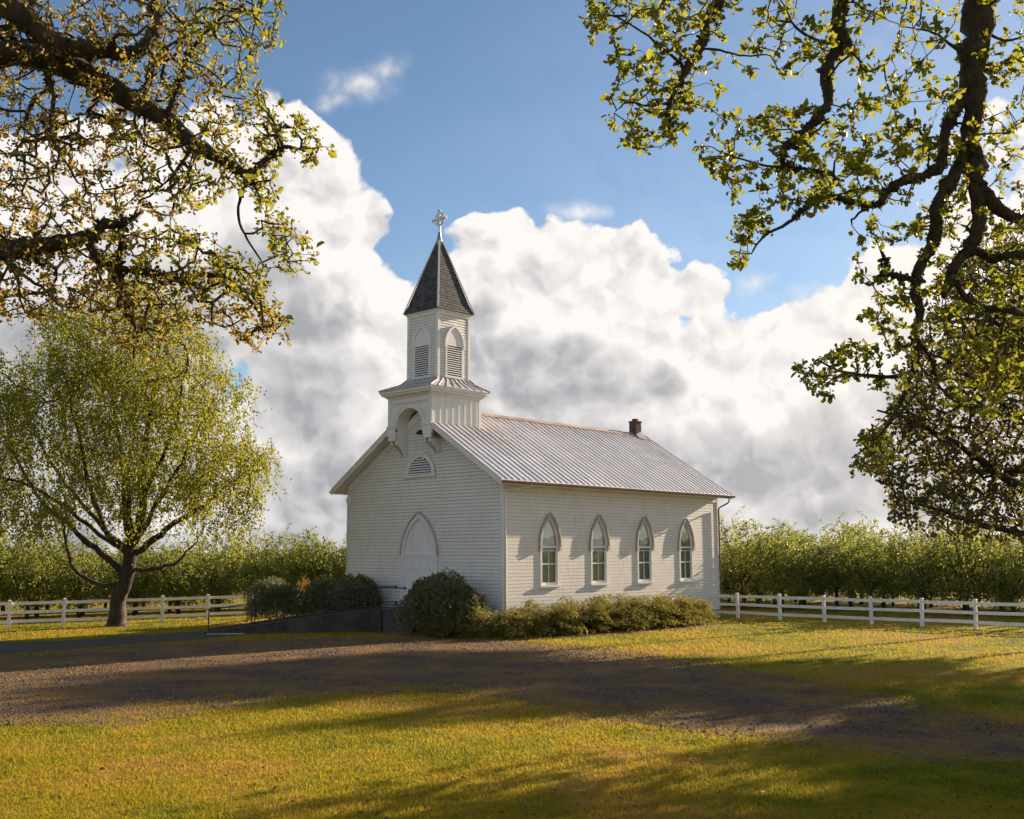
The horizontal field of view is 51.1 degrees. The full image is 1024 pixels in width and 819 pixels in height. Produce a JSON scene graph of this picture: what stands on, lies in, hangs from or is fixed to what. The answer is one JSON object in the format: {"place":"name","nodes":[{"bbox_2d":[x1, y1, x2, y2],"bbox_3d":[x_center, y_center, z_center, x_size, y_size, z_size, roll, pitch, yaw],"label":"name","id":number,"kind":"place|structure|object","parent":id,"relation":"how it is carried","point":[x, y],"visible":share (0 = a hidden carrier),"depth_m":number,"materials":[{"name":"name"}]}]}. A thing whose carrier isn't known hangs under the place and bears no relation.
{"place":"outdoors","nodes":[
{"label":"outdoors","id":0,"kind":"place"},
{"bbox_2d":[0,631,245,654],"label":"asphalt path","id":1,"kind":"structure","parent":0,"point":[6,648],"depth_m":41.73,"materials":[{"name":"grey asphalt"}]},
{"bbox_2d":[206,633,243,634],"bbox_3d":[-12.154,9.520,45.453,1.600,0.070,0.140,0,-8,0],"label":"kerb stone","id":2,"kind":"object","parent":1,"relation":"on","point":[224,633],"visible":1,"depth_m":45.41,"materials":[{"name":"grey stone"}]},
{"bbox_2d":[0,552,1023,818],"bbox_3d":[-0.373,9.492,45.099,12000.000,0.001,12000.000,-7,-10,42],"label":"lawn","id":3,"kind":"structure","parent":0,"point":[582,752],"depth_m":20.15,"materials":[{"name":"plant"}]},
{"bbox_2d":[0,541,15,606],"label":"orchard tree","id":4,"kind":"object","parent":3,"relation":"on","point":[3,567],"visible":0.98,"depth_m":53.59,"materials":[{"name":"green plant"}]},
{"bbox_2d":[0,532,24,608],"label":"orchard tree","id":5,"kind":"object","parent":3,"relation":"on","point":[10,550],"visible":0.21,"depth_m":57.51,"materials":[{"name":"green plant"}]},
{"bbox_2d":[0,528,30,610],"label":"orchard tree","id":6,"kind":"object","parent":3,"relation":"on","point":[2,609],"visible":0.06,"depth_m":61.94,"materials":[{"name":"green plant"}]},
{"bbox_2d":[0,535,64,619],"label":"orchard tree","id":7,"kind":"object","parent":3,"relation":"on","point":[38,587],"visible":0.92,"depth_m":54.30,"materials":[{"name":"green plant"}]},
{"bbox_2d":[7,520,70,617],"bbox_3d":[-25.939,8.783,58.589,3.919,5.548,3.780,0,-8,-1],"label":"orchard tree","id":8,"kind":"object","parent":3,"relation":"on","point":[53,552],"visible":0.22,"depth_m":58.33,"materials":[{"name":"green plant"}]},
{"bbox_2d":[22,541,72,609],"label":"orchard tree","id":9,"kind":"object","parent":3,"relation":"on","point":[46,606],"visible":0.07,"depth_m":63.11,"materials":[{"name":"green plant"}]},
{"bbox_2d":[47,536,116,617],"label":"orchard tree","id":10,"kind":"object","parent":3,"relation":"on","point":[83,588],"visible":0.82,"depth_m":56.10,"materials":[{"name":"green plant"}]},
{"bbox_2d":[50,528,117,615],"bbox_3d":[-24.102,9.091,60.304,3.575,5.317,3.969,1,-8,-7],"label":"orchard tree","id":11,"kind":"object","parent":3,"relation":"on","point":[88,557],"visible":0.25,"depth_m":60.11,"materials":[{"name":"green plant"}]},
{"bbox_2d":[89,545,120,607],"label":"orchard tree","id":12,"kind":"object","parent":3,"relation":"on","point":[105,605],"visible":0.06,"depth_m":64.85,"materials":[{"name":"green plant"}]},
{"bbox_2d":[105,550,162,615],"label":"orchard tree","id":13,"kind":"object","parent":3,"relation":"on","point":[136,584],"visible":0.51,"depth_m":58.07,"materials":[{"name":"green plant"}]},
{"bbox_2d":[110,532,166,613],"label":"orchard tree","id":14,"kind":"object","parent":3,"relation":"on","point":[117,578],"visible":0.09,"depth_m":62.06,"materials":[{"name":"green plant"}]},
{"bbox_2d":[113,530,172,606],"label":"orchard tree","id":15,"kind":"object","parent":3,"relation":"on","point":[153,546],"visible":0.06,"depth_m":67.16,"materials":[{"name":"green plant"}]},
{"bbox_2d":[0,271,291,626],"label":"birch tree","id":16,"kind":"object","parent":3,"relation":"on","point":[117,381],"visible":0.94,"depth_m":48.57,"materials":[{"name":"green plant"}]},
{"bbox_2d":[0,593,308,628],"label":"rail fence","id":17,"kind":"object","parent":3,"relation":"on","point":[64,610],"visible":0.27,"depth_m":52.42,"materials":[{"name":"white paint"}]},
{"bbox_2d":[0,0,336,361],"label":"oak tree","id":18,"kind":"object","parent":3,"relation":"on","point":[62,55],"visible":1,"depth_m":12.10,"materials":[{"name":"green plant"}]},
{"bbox_2d":[146,534,196,611],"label":"orchard tree","id":19,"kind":"object","parent":3,"relation":"on","point":[162,558],"visible":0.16,"depth_m":63.52,"materials":[{"name":"green plant"}]},
{"bbox_2d":[146,533,212,613],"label":"orchard tree","id":20,"kind":"object","parent":3,"relation":"on","point":[183,582],"visible":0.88,"depth_m":59.31,"materials":[{"name":"green plant"}]},
{"bbox_2d":[161,541,197,604],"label":"orchard tree","id":21,"kind":"object","parent":3,"relation":"on","point":[184,567],"visible":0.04,"depth_m":68.08,"materials":[{"name":"green plant"}]},
{"bbox_2d":[194,540,234,603],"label":"orchard tree","id":22,"kind":"object","parent":3,"relation":"on","point":[215,575],"visible":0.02,"depth_m":69.64,"materials":[{"name":"green plant"}]},
{"bbox_2d":[188,520,250,610],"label":"orchard tree","id":23,"kind":"object","parent":3,"relation":"on","point":[217,553],"visible":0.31,"depth_m":64.92,"materials":[{"name":"green plant"}]},
{"bbox_2d":[195,542,246,611],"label":"orchard tree","id":24,"kind":"object","parent":3,"relation":"on","point":[217,585],"visible":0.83,"depth_m":60.77,"materials":[{"name":"green plant"}]},
{"bbox_2d":[236,534,274,599],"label":"orchard tree","id":25,"kind":"object","parent":3,"relation":"on","point":[246,551],"visible":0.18,"depth_m":71.02,"materials":[{"name":"green plant"}]},
{"bbox_2d":[236,540,285,601],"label":"orchard tree","id":26,"kind":"object","parent":3,"relation":"on","point":[247,572],"visible":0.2,"depth_m":66.33,"materials":[{"name":"green plant"}]},
{"bbox_2d":[240,537,292,594],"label":"orchard tree","id":27,"kind":"object","parent":3,"relation":"on","point":[272,570],"visible":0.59,"depth_m":62.53,"materials":[{"name":"green plant"}]},
{"bbox_2d":[241,575,309,621],"bbox_3d":[-11.455,9.296,52.210,4.087,2.448,2.993,-7,-10,42],"label":"dark shrub","id":28,"kind":"object","parent":3,"relation":"on","point":[271,590],"visible":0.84,"depth_m":51.55,"materials":[{"name":"green plant"}]},
{"bbox_2d":[256,522,315,585],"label":"orchard tree","id":29,"kind":"object","parent":3,"relation":"on","point":[282,551],"visible":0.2,"depth_m":68.22,"materials":[{"name":"green plant"}]},
{"bbox_2d":[273,537,305,579],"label":"orchard tree","id":30,"kind":"object","parent":3,"relation":"on","point":[286,553],"visible":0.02,"depth_m":73.12,"materials":[{"name":"green plant"}]},
{"bbox_2d":[294,573,309,614],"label":"golden shrub","id":31,"kind":"object","parent":3,"relation":"on","point":[300,583],"visible":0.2,"depth_m":55.19,"materials":[{"name":"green plant"}]},
{"bbox_2d":[284,526,340,590],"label":"orchard tree","id":32,"kind":"object","parent":3,"relation":"on","point":[312,569],"visible":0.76,"depth_m":64.10,"materials":[{"name":"green plant"}]},
{"bbox_2d":[204,585,425,633],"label":"entrance ramp","id":33,"kind":"structure","parent":3,"relation":"on","point":[368,619],"depth_m":46.98,"materials":[{"name":"concrete"}]},
{"bbox_2d":[298,575,339,614],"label":"clipped bush","id":34,"kind":"object","parent":3,"relation":"on","point":[322,586],"visible":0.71,"depth_m":51.14,"materials":[{"name":"green plant"}]},
{"bbox_2d":[307,538,345,604],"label":"orchard tree","id":35,"kind":"object","parent":3,"relation":"on","point":[330,541],"visible":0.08,"depth_m":69.85,"materials":[{"name":"green plant"}]},
{"bbox_2d":[316,538,345,583],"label":"orchard tree","id":36,"kind":"object","parent":3,"relation":"on","point":[341,571],"visible":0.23,"depth_m":66.26,"materials":[{"name":"green plant"}]},
{"bbox_2d":[325,571,385,610],"bbox_3d":[-7.234,8.905,50.101,3.629,2.644,2.016,-7,-10,42],"label":"clipped bush","id":37,"kind":"object","parent":3,"relation":"on","point":[352,598],"visible":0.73,"depth_m":49.65,"materials":[{"name":"green plant"}]},
{"bbox_2d":[0,646,1023,818],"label":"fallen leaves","id":38,"kind":"object","parent":3,"relation":"on","point":[492,792],"visible":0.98,"depth_m":16.38,"materials":[{"name":"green plant"}]},
{"bbox_2d":[0,637,1023,769],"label":"gravel drive","id":39,"kind":"structure","parent":3,"relation":"on","point":[914,737],"depth_m":27.41,"materials":[{"name":"gravel"}]},
{"bbox_2d":[0,634,1023,792],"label":"gravel stones","id":40,"kind":"object","parent":39,"relation":"on","point":[207,683],"visible":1,"depth_m":28.80,"materials":[{"name":"gravel"}]},
{"bbox_2d":[329,209,734,618],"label":"church","id":41,"kind":"structure","parent":3,"relation":"on","point":[502,512],"depth_m":50.27,"materials":[{"name":"white paint"}]},
{"bbox_2d":[398,511,438,606],"bbox_3d":[-4.254,6.850,48.983,2.600,4.420,0.145,-7,-10,42],"label":"door","id":42,"kind":"structure","parent":41,"relation":"in","point":[418,553],"depth_m":49.18,"materials":[{"name":"white paint"}]},
{"bbox_2d":[538,512,561,587],"bbox_3d":[1.651,6.231,47.768,0.285,3.320,1.500,-7,-10,42],"label":"window","id":43,"kind":"structure","parent":41,"relation":"in","point":[550,541],"depth_m":47.91,"materials":[{"name":"glass"}]},
{"bbox_2d":[589,514,610,585],"bbox_3d":[4.067,6.572,50.366,0.285,3.320,1.500,-7,-10,42],"label":"window","id":44,"kind":"structure","parent":41,"relation":"in","point":[599,547],"depth_m":50.53,"materials":[{"name":"glass"}]},
{"bbox_2d":[635,516,654,583],"bbox_3d":[6.535,6.919,53.019,0.285,3.320,1.500,-7,-10,42],"label":"window","id":45,"kind":"structure","parent":41,"relation":"in","point":[644,549],"depth_m":53.18,"materials":[{"name":"glass"}]},
{"bbox_2d":[677,517,695,581],"bbox_3d":[9.003,7.267,55.672,0.285,3.320,1.500,-7,-10,42],"label":"window","id":46,"kind":"structure","parent":41,"relation":"in","point":[686,540],"depth_m":55.84,"materials":[{"name":"glass"}]},
{"bbox_2d":[363,624,720,638],"bbox_3d":[2.031,9.736,47.090,16.876,0.001,7.196,3,-8,-23],"label":"mulch bed","id":47,"kind":"object","parent":3,"relation":"on","point":[527,637],"visible":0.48,"depth_m":45.66,"materials":[{"name":"brown soil"}]},
{"bbox_2d":[392,567,486,632],"bbox_3d":[-3.030,8.129,45.269,4.487,2.896,3.630,-7,-10,42],"label":"clipped bush","id":48,"kind":"object","parent":47,"relation":"on","point":[428,598],"visible":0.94,"depth_m":44.44,"materials":[{"name":"green plant"}]},
{"bbox_2d":[415,614,487,638],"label":"juniper shrub","id":49,"kind":"object","parent":47,"relation":"on","point":[431,629],"visible":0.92,"depth_m":43.57,"materials":[{"name":"green plant"}]},
{"bbox_2d":[460,604,546,638],"bbox_3d":[-0.339,8.758,44.137,3.835,1.440,3.555,2,-8,-19],"label":"juniper shrub","id":50,"kind":"object","parent":47,"relation":"on","point":[510,624],"visible":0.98,"depth_m":43.53,"materials":[{"name":"green plant"}]},
{"bbox_2d":[517,598,594,636],"bbox_3d":[1.473,8.774,45.237,4.029,1.677,3.789,-7,-10,42],"label":"juniper shrub","id":51,"kind":"object","parent":47,"relation":"on","point":[550,622],"visible":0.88,"depth_m":44.65,"materials":[{"name":"green plant"}]},
{"bbox_2d":[548,594,627,632],"bbox_3d":[3.059,8.902,46.594,3.481,1.819,4.078,-7,-10,42],"label":"juniper shrub","id":52,"kind":"object","parent":47,"relation":"on","point":[595,614],"visible":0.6,"depth_m":46.02,"materials":[{"name":"green plant"}]},
{"bbox_2d":[583,593,660,632],"bbox_3d":[4.721,9.041,47.930,3.922,1.784,4.205,-7,-10,42],"label":"juniper shrub","id":53,"kind":"object","parent":47,"relation":"on","point":[627,615],"visible":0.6,"depth_m":47.30,"materials":[{"name":"green plant"}]},
{"bbox_2d":[615,591,686,627],"bbox_3d":[6.106,9.198,49.297,3.774,1.770,3.785,3,-8,-20],"label":"juniper shrub","id":54,"kind":"object","parent":47,"relation":"on","point":[659,608],"visible":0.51,"depth_m":48.57,"materials":[{"name":"green plant"}]},
{"bbox_2d":[649,591,710,626],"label":"juniper shrub","id":55,"kind":"object","parent":47,"relation":"on","point":[686,608],"visible":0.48,"depth_m":49.85,"materials":[{"name":"green plant"}]},
{"bbox_2d":[672,596,721,625],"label":"juniper shrub","id":56,"kind":"object","parent":47,"relation":"on","point":[705,607],"visible":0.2,"depth_m":51.25,"materials":[{"name":"green plant"}]},
{"bbox_2d":[720,544,733,594],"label":"orchard tree","id":57,"kind":"object","parent":3,"relation":"on","point":[725,583],"visible":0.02,"depth_m":65.08,"materials":[{"name":"green plant"}]},
{"bbox_2d":[721,541,742,606],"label":"orchard tree","id":58,"kind":"object","parent":3,"relation":"on","point":[728,588],"visible":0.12,"depth_m":67.70,"materials":[{"name":"green plant"}]},
{"bbox_2d":[723,536,757,599],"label":"orchard tree","id":59,"kind":"object","parent":3,"relation":"on","point":[740,571],"depth_m":71.20,"materials":[{"name":"green plant"}]},
{"bbox_2d":[720,505,778,609],"bbox_3d":[13.822,9.017,64.591,4.385,6.522,4.869,-1,-8,6],"label":"orchard tree","id":60,"kind":"object","parent":3,"relation":"on","point":[744,583],"visible":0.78,"depth_m":64.05,"materials":[{"name":"green plant"}]},
{"bbox_2d":[731,527,779,607],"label":"orchard tree","id":61,"kind":"object","parent":3,"relation":"on","point":[757,601],"visible":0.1,"depth_m":66.73,"materials":[{"name":"green plant"}]},
{"bbox_2d":[746,524,774,600],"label":"orchard tree","id":62,"kind":"object","parent":3,"relation":"on","point":[770,547],"visible":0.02,"depth_m":76.21,"materials":[{"name":"green plant"}]},
{"bbox_2d":[755,535,790,604],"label":"orchard tree","id":63,"kind":"object","parent":3,"relation":"on","point":[774,602],"visible":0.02,"depth_m":69.97,"materials":[{"name":"green plant"}]},
{"bbox_2d":[744,518,818,611],"bbox_3d":[15.693,9.158,62.459,3.993,5.653,3.852,-1,-8,5],"label":"orchard tree","id":64,"kind":"object","parent":3,"relation":"on","point":[786,577],"visible":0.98,"depth_m":61.99,"materials":[{"name":"green plant"}]},
{"bbox_2d":[779,527,813,601],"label":"orchard tree","id":65,"kind":"object","parent":3,"relation":"on","point":[795,533],"visible":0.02,"depth_m":74.15,"materials":[{"name":"green plant"}]},
{"bbox_2d":[578,0,1023,476],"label":"oak tree","id":66,"kind":"object","parent":3,"relation":"on","point":[977,21],"visible":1,"depth_m":13.90,"materials":[{"name":"green plant"}]},
{"bbox_2d":[772,522,831,608],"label":"orchard tree","id":67,"kind":"object","parent":3,"relation":"on","point":[806,539],"visible":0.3,"depth_m":64.58,"materials":[{"name":"green plant"}]},
{"bbox_2d":[780,537,826,604],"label":"orchard tree","id":68,"kind":"object","parent":3,"relation":"on","point":[804,601],"visible":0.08,"depth_m":68.67,"materials":[{"name":"green plant"}]},
{"bbox_2d":[797,519,847,597],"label":"orchard tree","id":69,"kind":"object","parent":3,"relation":"on","point":[816,537],"visible":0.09,"depth_m":72.64,"materials":[{"name":"green plant"}]},
{"bbox_2d":[805,524,865,610],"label":"orchard tree","id":70,"kind":"object","parent":3,"relation":"on","point":[832,567],"visible":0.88,"depth_m":63.06,"materials":[{"name":"green plant"}]},
{"bbox_2d":[816,512,879,606],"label":"orchard tree","id":71,"kind":"object","parent":3,"relation":"on","point":[852,528],"visible":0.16,"depth_m":66.79,"materials":[{"name":"green plant"}]},
{"bbox_2d":[828,511,884,603],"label":"orchard tree","id":72,"kind":"object","parent":3,"relation":"on","point":[868,533],"visible":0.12,"depth_m":71.20,"materials":[{"name":"green plant"}]},
{"bbox_2d":[713,593,1023,628],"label":"rail fence","id":73,"kind":"object","parent":3,"relation":"on","point":[975,612],"visible":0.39,"depth_m":51.16,"materials":[{"name":"white paint"}]},
{"bbox_2d":[839,528,903,612],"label":"orchard tree","id":74,"kind":"object","parent":3,"relation":"on","point":[873,581],"visible":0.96,"depth_m":61.21,"materials":[{"name":"green plant"}]},
{"bbox_2d":[857,526,905,607],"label":"orchard tree","id":75,"kind":"object","parent":3,"relation":"on","point":[881,532],"visible":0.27,"depth_m":65.59,"materials":[{"name":"green plant"}]},
{"bbox_2d":[875,530,905,598],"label":"orchard tree","id":76,"kind":"object","parent":3,"relation":"on","point":[892,549],"visible":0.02,"depth_m":74.04,"materials":[{"name":"green plant"}]},
{"bbox_2d":[867,533,916,605],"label":"orchard tree","id":77,"kind":"object","parent":3,"relation":"on","point":[892,603],"visible":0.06,"depth_m":68.74,"materials":[{"name":"green plant"}]},
{"bbox_2d":[884,515,948,607],"bbox_3d":[24.383,9.237,64.142,4.038,5.926,4.186,-2,-8,16],"label":"orchard tree","id":78,"kind":"object","parent":3,"relation":"on","point":[907,543],"visible":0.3,"depth_m":64.15,"materials":[{"name":"green plant"}]},
{"bbox_2d":[889,527,956,613],"bbox_3d":[23.042,9.046,59.961,3.857,5.125,3.852,4,-9,-29],"label":"orchard tree","id":79,"kind":"object","parent":3,"relation":"on","point":[922,591],"visible":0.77,"depth_m":59.78,"materials":[{"name":"green plant"}]},
{"bbox_2d":[907,533,950,606],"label":"orchard tree","id":80,"kind":"object","parent":3,"relation":"on","point":[931,605],"visible":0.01,"depth_m":67.32,"materials":[{"name":"green plant"}]},
{"bbox_2d":[849,219,1023,549],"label":"oak tree","id":81,"kind":"object","parent":3,"relation":"on","point":[947,444],"visible":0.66,"depth_m":22.81,"materials":[{"name":"green plant"}]},
{"bbox_2d":[924,524,992,610],"bbox_3d":[26.380,9.331,62.737,3.750,5.308,3.617,2,-8,-14],"label":"orchard tree","id":82,"kind":"object","parent":3,"relation":"on","point":[963,606],"visible":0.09,"depth_m":62.30,"materials":[{"name":"green plant"}]},
{"bbox_2d":[918,507,1004,615],"bbox_3d":[24.616,8.296,58.519,4.758,6.324,4.752,1,-8,-12],"label":"orchard tree","id":83,"kind":"object","parent":3,"relation":"on","point":[969,580],"visible":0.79,"depth_m":57.89,"materials":[{"name":"green plant"}]},
{"bbox_2d":[945,517,998,607],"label":"orchard tree","id":84,"kind":"object","parent":3,"relation":"on","point":[967,555],"visible":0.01,"depth_m":65.41,"materials":[{"name":"green plant"}]},
{"bbox_2d":[944,319,1023,395],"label":"maple tree","id":85,"kind":"object","parent":3,"relation":"on","point":[1011,346],"visible":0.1,"depth_m":65.86,"materials":[{"name":"green plant"}]},
{"bbox_2d":[962,519,1023,611],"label":"orchard tree","id":86,"kind":"object","parent":3,"relation":"on","point":[1008,551],"visible":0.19,"depth_m":60.90,"materials":[{"name":"green plant"}]},
{"bbox_2d":[976,535,1023,616],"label":"orchard tree","id":87,"kind":"object","parent":3,"relation":"on","point":[1010,577],"visible":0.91,"depth_m":56.57,"materials":[{"name":"green plant"}]},
{"bbox_2d":[985,531,1021,601],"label":"orchard tree","id":88,"kind":"object","parent":3,"relation":"on","point":[1007,549],"depth_m":68.35,"materials":[{"name":"green plant"}]},
{"bbox_2d":[987,532,1023,609],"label":"orchard tree","id":89,"kind":"object","parent":3,"relation":"on","point":[1011,547],"visible":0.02,"depth_m":64.11,"materials":[{"name":"green plant"}]},
{"bbox_2d":[1003,344,1022,375],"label":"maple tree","id":90,"kind":"object","parent":3,"relation":"on","point":[1020,345],"visible":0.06,"depth_m":60.07,"materials":[{"name":"green plant"}]},
{"bbox_2d":[1012,527,1023,582],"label":"orchard tree","id":91,"kind":"object","parent":3,"relation":"on","point":[1022,547],"visible":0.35,"depth_m":59.55,"materials":[{"name":"green plant"}]},
{"bbox_2d":[0,0,1023,553],"label":"sky","id":92,"kind":"structure","parent":0,"point":[597,281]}
]}

